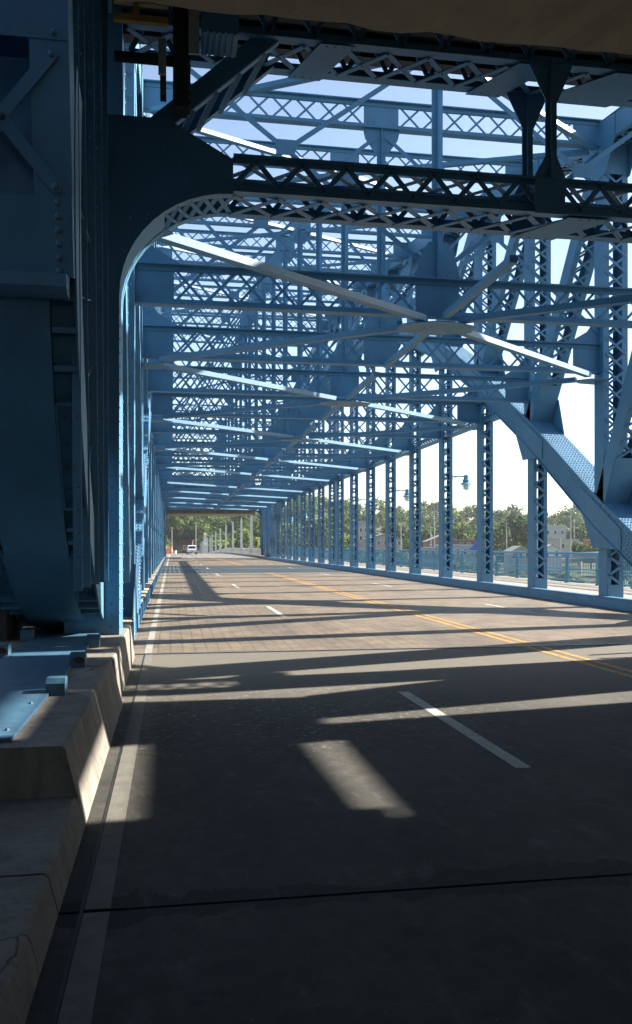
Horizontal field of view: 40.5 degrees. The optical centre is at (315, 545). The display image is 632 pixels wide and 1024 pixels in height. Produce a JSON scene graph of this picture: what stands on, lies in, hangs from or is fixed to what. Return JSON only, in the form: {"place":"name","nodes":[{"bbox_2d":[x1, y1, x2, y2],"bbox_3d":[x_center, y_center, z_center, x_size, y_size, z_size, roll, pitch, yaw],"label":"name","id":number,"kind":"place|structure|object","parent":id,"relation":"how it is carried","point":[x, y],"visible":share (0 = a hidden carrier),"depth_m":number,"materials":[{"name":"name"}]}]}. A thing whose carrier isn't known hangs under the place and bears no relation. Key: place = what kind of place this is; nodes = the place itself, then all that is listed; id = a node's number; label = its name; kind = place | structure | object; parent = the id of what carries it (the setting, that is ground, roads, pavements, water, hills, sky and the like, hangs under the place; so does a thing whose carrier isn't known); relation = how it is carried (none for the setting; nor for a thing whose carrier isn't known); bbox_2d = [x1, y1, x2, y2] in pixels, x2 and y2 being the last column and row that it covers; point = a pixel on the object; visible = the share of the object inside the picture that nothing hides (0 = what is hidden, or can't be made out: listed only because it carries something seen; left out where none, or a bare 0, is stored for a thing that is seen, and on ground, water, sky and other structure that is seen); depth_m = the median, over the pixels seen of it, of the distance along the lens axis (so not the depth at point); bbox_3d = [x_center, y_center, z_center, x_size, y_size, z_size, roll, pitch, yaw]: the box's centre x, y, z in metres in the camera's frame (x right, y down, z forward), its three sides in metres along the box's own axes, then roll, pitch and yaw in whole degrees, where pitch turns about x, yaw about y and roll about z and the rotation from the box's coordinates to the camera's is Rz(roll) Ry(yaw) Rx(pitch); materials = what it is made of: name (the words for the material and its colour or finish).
{"place":"outdoors","nodes":[
{"label":"outdoors","id":0,"kind":"place"},
{"bbox_2d":[166,554,261,558],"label":"approach road","id":1,"kind":"structure","parent":0,"point":[197,556],"depth_m":135.80,"materials":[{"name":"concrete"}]},
{"bbox_2d":[187,545,196,554],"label":"car","id":2,"kind":"object","parent":1,"relation":"on","point":[191,548],"visible":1,"depth_m":163.96,"materials":[{"name":"white paint"}]},
{"bbox_2d":[164,559,303,565],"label":"bridge deck","id":3,"kind":"structure","parent":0,"point":[210,562],"depth_m":87.41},
{"bbox_2d":[159,312,339,568],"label":"bascule span","id":4,"kind":"object","parent":3,"relation":"on","point":[209,497],"visible":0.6,"depth_m":79.92,"materials":[{"name":"blue paint"}]},
{"bbox_2d":[211,553,263,557],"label":"approach sidewalk","id":5,"kind":"structure","parent":0,"point":[251,555],"depth_m":143.93,"materials":[{"name":"grey concrete"}]},
{"bbox_2d":[225,525,226,552],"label":"concrete pylon","id":6,"kind":"object","parent":5,"relation":"on","point":[226,539],"visible":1,"depth_m":211.04,"materials":[{"name":"grey concrete"}]},
{"bbox_2d":[232,522,233,552],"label":"concrete pylon","id":7,"kind":"object","parent":5,"relation":"on","point":[232,537],"visible":1,"depth_m":187.38,"materials":[{"name":"grey concrete"}]},
{"bbox_2d":[208,548,260,554],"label":"balustrade","id":8,"kind":"object","parent":5,"relation":"on","point":[256,551],"visible":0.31,"depth_m":166.13,"materials":[{"name":"concrete"}]},
{"bbox_2d":[240,517,242,552],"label":"concrete pylon","id":9,"kind":"object","parent":5,"relation":"on","point":[241,540],"visible":0.88,"depth_m":164.71,"materials":[{"name":"grey concrete"}]},
{"bbox_2d":[250,515,252,553],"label":"concrete pylon","id":10,"kind":"object","parent":5,"relation":"on","point":[251,534],"visible":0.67,"depth_m":144.00,"materials":[{"name":"grey concrete"}]},
{"bbox_2d":[161,565,352,572],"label":"open grid deck","id":11,"kind":"structure","parent":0,"point":[203,569],"depth_m":61.81,"materials":[{"name":"grey metal"}]},
{"bbox_2d":[244,568,318,568],"bbox_3d":[-5.090,1.788,63.743,12.600,0.164,0.440,0,0,-10],"label":"finger joint","id":12,"kind":"object","parent":11,"relation":"on","point":[284,568],"visible":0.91,"depth_m":64.08,"materials":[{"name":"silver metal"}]},
{"bbox_2d":[25,875,631,1023],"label":"road","id":13,"kind":"structure","parent":0,"point":[551,952],"depth_m":3.56,"materials":[{"name":"grey asphalt"}]},
{"bbox_2d":[57,911,109,1023],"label":"edge line","id":14,"kind":"object","parent":13,"relation":"on","point":[77,1005],"visible":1,"depth_m":3.45,"materials":[{"name":"white paint"}]},
{"bbox_2d":[51,655,144,1023],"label":"gutter seam","id":15,"kind":"object","parent":13,"relation":"on","point":[56,1012],"visible":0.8,"depth_m":4.25,"materials":[{"name":"concrete"}]},
{"bbox_2d":[58,645,631,914],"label":"road","id":16,"kind":"structure","parent":0,"point":[260,776],"depth_m":6.38,"materials":[{"name":"grey asphalt"}]},
{"bbox_2d":[84,654,152,909],"bbox_3d":[-1.831,1.716,8.767,0.120,0.001,9.580,0,0,-10],"label":"edge line","id":17,"kind":"object","parent":16,"relation":"on","point":[100,892],"visible":1,"depth_m":5.48,"materials":[{"name":"white paint"}]},
{"bbox_2d":[399,691,529,767],"bbox_3d":[1.315,1.716,8.335,0.130,0.001,3.500,0,0,-10],"label":"lane marking","id":18,"kind":"object","parent":16,"relation":"on","point":[513,761],"visible":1,"depth_m":7.82,"materials":[{"name":"white paint"}]},
{"bbox_2d":[528,647,631,677],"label":"line","id":19,"kind":"object","parent":16,"relation":"on","point":[610,670],"visible":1,"depth_m":12.57,"materials":[{"name":"yellow paint"}]},
{"bbox_2d":[538,646,631,671],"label":"line","id":20,"kind":"object","parent":16,"relation":"on","point":[587,659],"visible":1,"depth_m":12.90,"materials":[{"name":"yellow paint"}]},
{"bbox_2d":[133,572,631,652],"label":"bridge deck","id":21,"kind":"structure","parent":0,"point":[206,612],"depth_m":20.77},
{"bbox_2d":[123,616,136,639],"bbox_3d":[-3.575,1.555,16.282,0.275,0.330,1.600,0,0,-10],"label":"kerb guard","id":22,"kind":"object","parent":21,"relation":"on","point":[128,620],"visible":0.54,"depth_m":15.89,"materials":[{"name":"blue paint"}]},
{"bbox_2d":[144,573,165,652],"bbox_3d":[-6.009,1.716,33.345,0.120,0.001,40.040,0,0,-10],"label":"edge line","id":23,"kind":"object","parent":21,"relation":"on","point":[150,643],"visible":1,"depth_m":18.62,"materials":[{"name":"white paint"}]},
{"bbox_2d":[266,606,286,616],"bbox_3d":[-1.068,1.716,22.436,0.130,0.001,3.500,0,0,-10],"label":"lane marking","id":24,"kind":"object","parent":21,"relation":"on","point":[276,611],"visible":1,"depth_m":22.30,"materials":[{"name":"white paint"}]},
{"bbox_2d":[0,0,631,635],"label":"bascule span","id":25,"kind":"object","parent":21,"relation":"on","point":[108,186],"visible":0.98,"depth_m":13.46,"materials":[{"name":"blue paint"}]},
{"bbox_2d":[396,489,408,501],"bbox_3d":[5.022,-2.907,48.819,1.010,0.785,0.611,0,0,-10],"label":"caged lamp","id":26,"kind":"object","parent":25,"relation":"attached to","point":[406,496],"visible":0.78,"depth_m":48.75,"materials":[{"name":"metal"}]},
{"bbox_2d":[453,475,471,490],"bbox_3d":[6.671,-2.907,39.057,1.010,0.785,0.611,0,0,-10],"label":"caged lamp","id":27,"kind":"object","parent":25,"relation":"attached to","point":[465,483],"visible":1,"depth_m":38.98,"materials":[{"name":"metal"}]},
{"bbox_2d":[134,643,631,654],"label":"steel joint","id":28,"kind":"object","parent":21,"relation":"on","point":[378,649],"visible":0.11,"depth_m":14.13,"materials":[{"name":"grey metal"}]},
{"bbox_2d":[269,573,521,644],"bbox_3d":[0.223,1.716,34.398,0.100,0.001,40.040,0,0,-10],"label":"line","id":29,"kind":"object","parent":21,"relation":"on","point":[416,615],"visible":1,"depth_m":20.16,"materials":[{"name":"yellow paint"}]},
{"bbox_2d":[273,573,536,644],"bbox_3d":[0.469,1.716,34.439,0.100,0.001,40.040,0,0,-10],"label":"line","id":30,"kind":"object","parent":21,"relation":"on","point":[428,615],"visible":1,"depth_m":20.16,"materials":[{"name":"yellow paint"}]},
{"bbox_2d":[262,556,631,610],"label":"steel kerb","id":31,"kind":"structure","parent":21,"relation":"on","point":[619,603],"depth_m":31.09,"materials":[{"name":"blue paint"}]},
{"bbox_2d":[141,44,631,519],"label":"sky","id":32,"kind":"structure","parent":0,"point":[510,472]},
{"bbox_2d":[169,506,631,587],"bbox_3d":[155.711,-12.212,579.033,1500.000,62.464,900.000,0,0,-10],"label":"hillside","id":33,"kind":"structure","parent":0,"point":[176,544],"depth_m":425.96,"materials":[{"name":"green plant"}]},
{"bbox_2d":[166,521,177,541],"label":"broadleaf tree","id":34,"kind":"object","parent":33,"relation":"on","point":[171,531],"visible":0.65,"depth_m":435.30,"materials":[{"name":"green plant"}]},
{"bbox_2d":[166,515,181,541],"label":"broadleaf tree","id":35,"kind":"object","parent":33,"relation":"on","point":[171,518],"visible":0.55,"depth_m":434.16,"materials":[{"name":"green plant"}]},
{"bbox_2d":[168,519,188,541],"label":"broadleaf tree","id":36,"kind":"object","parent":33,"relation":"on","point":[180,527],"visible":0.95,"depth_m":433.86,"materials":[{"name":"green plant"}]},
{"bbox_2d":[179,516,193,522],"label":"broadleaf tree","id":37,"kind":"object","parent":33,"relation":"on","point":[189,518],"visible":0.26,"depth_m":451.63,"materials":[{"name":"green plant"}]},
{"bbox_2d":[181,540,193,553],"bbox_3d":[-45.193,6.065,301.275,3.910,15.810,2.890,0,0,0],"label":"dark brick house","id":38,"kind":"structure","parent":33,"relation":"on","point":[185,543],"depth_m":300.00,"materials":[{"name":"brown"}]},
{"bbox_2d":[188,518,208,527],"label":"broadleaf tree","id":39,"kind":"object","parent":33,"relation":"on","point":[191,522],"visible":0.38,"depth_m":436.47,"materials":[{"name":"green plant"}]},
{"bbox_2d":[189,519,209,544],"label":"broadleaf tree","id":40,"kind":"object","parent":33,"relation":"on","point":[200,529],"visible":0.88,"depth_m":427.37,"materials":[{"name":"green plant"}]},
{"bbox_2d":[201,533,208,553],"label":"obelisk","id":41,"kind":"object","parent":33,"relation":"on","point":[204,548],"visible":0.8,"depth_m":308.76,"materials":[{"name":"stone"}]},
{"bbox_2d":[199,516,216,530],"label":"broadleaf tree","id":42,"kind":"object","parent":33,"relation":"on","point":[209,519],"visible":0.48,"depth_m":450.13,"materials":[{"name":"green plant"}]},
{"bbox_2d":[195,526,224,546],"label":"broadleaf tree","id":43,"kind":"object","parent":33,"relation":"on","point":[198,540],"visible":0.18,"depth_m":414.51,"materials":[{"name":"green plant"}]},
{"bbox_2d":[208,531,230,552],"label":"broadleaf tree","id":44,"kind":"object","parent":33,"relation":"on","point":[222,542],"visible":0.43,"depth_m":327.05,"materials":[{"name":"green plant"}]},
{"bbox_2d":[211,520,228,531],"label":"broadleaf tree","id":45,"kind":"object","parent":33,"relation":"on","point":[217,524],"visible":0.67,"depth_m":436.65,"materials":[{"name":"green plant"}]},
{"bbox_2d":[218,523,231,536],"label":"broadleaf tree","id":46,"kind":"object","parent":33,"relation":"on","point":[229,530],"visible":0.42,"depth_m":437.20,"materials":[{"name":"green plant"}]},
{"bbox_2d":[228,516,248,530],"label":"broadleaf tree","id":47,"kind":"object","parent":33,"relation":"on","point":[235,519],"visible":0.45,"depth_m":438.14,"materials":[{"name":"green plant"}]},
{"bbox_2d":[227,529,259,548],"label":"broadleaf tree","id":48,"kind":"object","parent":33,"relation":"on","point":[246,539],"visible":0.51,"depth_m":338.14,"materials":[{"name":"green plant"}]},
{"bbox_2d":[234,522,254,532],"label":"broadleaf tree","id":49,"kind":"object","parent":33,"relation":"on","point":[245,527],"visible":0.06,"depth_m":392.08,"materials":[{"name":"green plant"}]},
{"bbox_2d":[237,518,257,531],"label":"broadleaf tree","id":50,"kind":"object","parent":33,"relation":"on","point":[246,525],"visible":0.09,"depth_m":416.05,"materials":[{"name":"green plant"}]},
{"bbox_2d":[253,520,282,547],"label":"broadleaf tree","id":51,"kind":"object","parent":33,"relation":"on","point":[257,532],"visible":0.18,"depth_m":348.55,"materials":[{"name":"green plant"}]},
{"bbox_2d":[292,507,312,538],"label":"broadleaf tree","id":52,"kind":"object","parent":33,"relation":"on","point":[303,515],"visible":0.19,"depth_m":476.32,"materials":[{"name":"green plant"}]},
{"bbox_2d":[303,521,332,543],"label":"broadleaf tree","id":53,"kind":"object","parent":33,"relation":"on","point":[316,527],"visible":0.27,"depth_m":369.07,"materials":[{"name":"green plant"}]},
{"bbox_2d":[311,530,332,549],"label":"broadleaf tree","id":54,"kind":"object","parent":33,"relation":"on","point":[316,539],"visible":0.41,"depth_m":339.96,"materials":[{"name":"green plant"}]},
{"bbox_2d":[339,532,348,547],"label":"broadleaf tree","id":55,"kind":"object","parent":33,"relation":"on","point":[345,541],"visible":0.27,"depth_m":355.06,"materials":[{"name":"green plant"}]},
{"bbox_2d":[339,524,349,536],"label":"broadleaf tree","id":56,"kind":"object","parent":33,"relation":"on","point":[347,529],"visible":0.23,"depth_m":431.83,"materials":[{"name":"green plant"}]},
{"bbox_2d":[344,516,354,527],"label":"broadleaf tree","id":57,"kind":"object","parent":33,"relation":"on","point":[347,521],"visible":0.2,"depth_m":460.42,"materials":[{"name":"green plant"}]},
{"bbox_2d":[353,520,371,550],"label":"white house","id":58,"kind":"structure","parent":33,"relation":"on","point":[361,530],"depth_m":299.64,"materials":[{"name":"grey"}]},
{"bbox_2d":[354,513,378,530],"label":"broadleaf tree","id":59,"kind":"object","parent":33,"relation":"on","point":[363,518],"visible":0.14,"depth_m":469.65,"materials":[{"name":"green plant"}]},
{"bbox_2d":[180,472,585,537],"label":"distant wood","id":60,"kind":"object","parent":33,"relation":"on","point":[563,518],"visible":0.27,"depth_m":594.26,"materials":[{"name":"green plant"}]},
{"bbox_2d":[363,533,403,564],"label":"row house","id":61,"kind":"structure","parent":33,"relation":"on","point":[379,541],"depth_m":289.90,"materials":[{"name":"grey"}]},
{"bbox_2d":[380,521,408,539],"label":"broadleaf tree","id":62,"kind":"object","parent":33,"relation":"on","point":[399,534],"visible":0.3,"depth_m":396.19,"materials":[{"name":"green plant"}]},
{"bbox_2d":[402,521,427,546],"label":"broadleaf tree","id":63,"kind":"object","parent":33,"relation":"on","point":[414,532],"visible":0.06,"depth_m":395.91,"materials":[{"name":"green plant"}]},
{"bbox_2d":[414,526,438,546],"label":"broadleaf tree","id":64,"kind":"object","parent":33,"relation":"on","point":[425,536],"visible":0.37,"depth_m":331.78,"materials":[{"name":"green plant"}]},
{"bbox_2d":[421,547,437,569],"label":"white shed","id":65,"kind":"structure","parent":33,"relation":"on","point":[429,548],"depth_m":245.00,"materials":[{"name":"grey"}]},
{"bbox_2d":[431,505,437,546],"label":"utility pole","id":66,"kind":"object","parent":33,"relation":"on","point":[434,511],"visible":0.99,"depth_m":294.89,"materials":[{"name":"grey"}]},
{"bbox_2d":[422,534,454,546],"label":"gabled hall","id":67,"kind":"structure","parent":33,"relation":"on","point":[426,543],"depth_m":300.00,"materials":[{"name":"brown"}]},
{"bbox_2d":[436,544,475,571],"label":"grey shop","id":68,"kind":"structure","parent":33,"relation":"on","point":[462,546],"depth_m":240.00,"materials":[{"name":"grey"}]},
{"bbox_2d":[445,522,473,538],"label":"broadleaf tree","id":69,"kind":"object","parent":33,"relation":"on","point":[463,533],"visible":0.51,"depth_m":332.68,"materials":[{"name":"green plant"}]},
{"bbox_2d":[455,553,467,571],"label":"broadleaf tree","id":70,"kind":"object","parent":33,"relation":"on","point":[459,563],"visible":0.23,"depth_m":231.98,"materials":[{"name":"green plant"}]},
{"bbox_2d":[453,539,485,561],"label":"brick building","id":71,"kind":"structure","parent":33,"relation":"on","point":[464,541],"depth_m":284.94,"materials":[{"name":"red"}]},
{"bbox_2d":[469,539,476,566],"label":"blue roof kiosk","id":72,"kind":"object","parent":33,"relation":"on","point":[474,547],"visible":0.34,"depth_m":223.76,"materials":[{"name":"grey"}]},
{"bbox_2d":[484,524,515,550],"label":"broadleaf tree","id":73,"kind":"object","parent":33,"relation":"on","point":[499,535],"visible":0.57,"depth_m":332.82,"materials":[{"name":"green plant"}]},
{"bbox_2d":[499,514,527,545],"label":"broadleaf tree","id":74,"kind":"object","parent":33,"relation":"on","point":[512,520],"visible":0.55,"depth_m":340.33,"materials":[{"name":"green plant"}]},
{"bbox_2d":[504,546,527,574],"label":"house","id":75,"kind":"structure","parent":33,"relation":"on","point":[507,558],"depth_m":235.47,"materials":[{"name":"grey"}]},
{"bbox_2d":[513,520,537,545],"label":"broadleaf tree","id":76,"kind":"object","parent":33,"relation":"on","point":[523,539],"visible":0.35,"depth_m":337.31,"materials":[{"name":"green plant"}]},
{"bbox_2d":[537,544,562,573],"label":"pale cottage","id":77,"kind":"structure","parent":33,"relation":"on","point":[551,548],"depth_m":240.00,"materials":[{"name":"grey"}]},
{"bbox_2d":[537,525,566,547],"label":"grey hall","id":78,"kind":"structure","parent":33,"relation":"on","point":[556,531],"depth_m":330.00,"materials":[{"name":"grey paint"}]},
{"bbox_2d":[550,572,574,581],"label":"broadleaf tree","id":79,"kind":"object","parent":33,"relation":"on","point":[562,577],"visible":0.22,"depth_m":200.78,"materials":[{"name":"green plant"}]},
{"bbox_2d":[547,539,579,562],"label":"beige warehouse","id":80,"kind":"structure","parent":33,"relation":"on","point":[565,545],"depth_m":290.00,"materials":[{"name":"grey"}]},
{"bbox_2d":[570,509,570,570],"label":"utility pole","id":81,"kind":"object","parent":33,"relation":"on","point":[570,536],"visible":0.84,"depth_m":239.94,"materials":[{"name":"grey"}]},
{"bbox_2d":[566,524,589,544],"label":"broadleaf tree","id":82,"kind":"object","parent":33,"relation":"on","point":[580,534],"visible":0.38,"depth_m":381.30,"materials":[{"name":"green plant"}]},
{"bbox_2d":[571,541,588,561],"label":"broadleaf tree","id":83,"kind":"object","parent":33,"relation":"on","point":[577,547],"visible":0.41,"depth_m":261.27,"materials":[{"name":"green plant"}]},
{"bbox_2d":[582,539,594,562],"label":"brick block","id":84,"kind":"structure","parent":33,"relation":"on","point":[586,541],"depth_m":293.35,"materials":[{"name":"red"}]},
{"bbox_2d":[580,546,598,568],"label":"broadleaf tree","id":85,"kind":"object","parent":33,"relation":"on","point":[590,549],"visible":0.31,"depth_m":253.76,"materials":[{"name":"green plant"}]},
{"bbox_2d":[561,554,623,573],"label":"road viaduct","id":86,"kind":"object","parent":33,"relation":"on","point":[562,555],"visible":0.02,"depth_m":238.90,"materials":[{"name":"concrete"}]},
{"bbox_2d":[623,562,631,586],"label":"broadleaf tree","id":87,"kind":"object","parent":33,"relation":"on","point":[627,570],"visible":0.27,"depth_m":213.05,"materials":[{"name":"green plant"}]},
{"bbox_2d":[280,556,631,598],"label":"sidewalk","id":88,"kind":"structure","parent":0,"point":[579,587],"depth_m":34.86,"materials":[{"name":"grey concrete"}]},
{"bbox_2d":[288,548,631,588],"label":"railing","id":89,"kind":"object","parent":88,"relation":"on","point":[498,564],"visible":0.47,"depth_m":40.52,"materials":[{"name":"metal"}]},
{"bbox_3d":[3.924,10.495,9.791,22.600,14.450,14.600,0,0,-10],"label":"bridge pier","id":90,"kind":"object","parent":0,"visible":0},
{"bbox_2d":[0,875,57,1023],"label":"kerb block","id":91,"kind":"structure","parent":90,"relation":"on","point":[28,914],"depth_m":3.45,"materials":[{"name":"concrete"}]},
{"bbox_2d":[0,796,84,914],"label":"kerb block","id":92,"kind":"structure","parent":90,"relation":"on","point":[41,836],"depth_m":4.55,"materials":[{"name":"concrete"}]},
{"bbox_2d":[0,658,122,825],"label":"kerb block","id":93,"kind":"structure","parent":90,"relation":"on","point":[58,746],"depth_m":5.74,"materials":[{"name":"concrete"}]},
{"bbox_2d":[0,628,98,741],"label":"track plate","id":94,"kind":"object","parent":93,"relation":"on","point":[28,667],"visible":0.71,"depth_m":8.12,"materials":[{"name":"paint"}]},
{"bbox_2d":[46,676,67,695],"bbox_3d":[-2.132,1.150,7.038,0.150,0.140,0.190,0,0,-10],"label":"track lug","id":95,"kind":"object","parent":93,"relation":"on","point":[56,685],"visible":0.95,"depth_m":6.95,"materials":[{"name":"paint"}]},
{"bbox_2d":[70,651,86,667],"bbox_3d":[-2.407,1.150,8.664,0.150,0.140,0.193,0,0,-10],"label":"track lug","id":96,"kind":"object","parent":93,"relation":"on","point":[78,659],"visible":0.96,"depth_m":8.58,"materials":[{"name":"paint"}]},
{"bbox_2d":[0,625,134,696],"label":"kerb block","id":97,"kind":"structure","parent":90,"relation":"on","point":[118,650],"depth_m":10.76,"materials":[{"name":"concrete"}]},
{"bbox_2d":[0,643,10,657],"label":"track lug","id":98,"kind":"object","parent":97,"relation":"on","point":[5,649],"visible":0.94,"depth_m":9.32,"materials":[{"name":"paint"}]},
{"bbox_2d":[0,609,16,639],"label":"machinery box","id":99,"kind":"object","parent":97,"relation":"on","point":[8,626],"visible":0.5,"depth_m":11.11,"materials":[{"name":"metal"}]},
{"bbox_2d":[20,629,34,640],"bbox_3d":[-3.720,1.150,11.030,0.150,0.140,0.190,0,0,-10],"label":"track lug","id":100,"kind":"object","parent":97,"relation":"on","point":[27,634],"visible":0.9,"depth_m":10.94,"materials":[{"name":"paint"}]},
{"bbox_2d":[87,634,100,646],"bbox_3d":[-2.699,1.150,10.391,0.150,0.140,0.190,0,0,-10],"label":"track lug","id":101,"kind":"object","parent":97,"relation":"on","point":[93,640],"visible":0.9,"depth_m":10.30,"materials":[{"name":"paint"}]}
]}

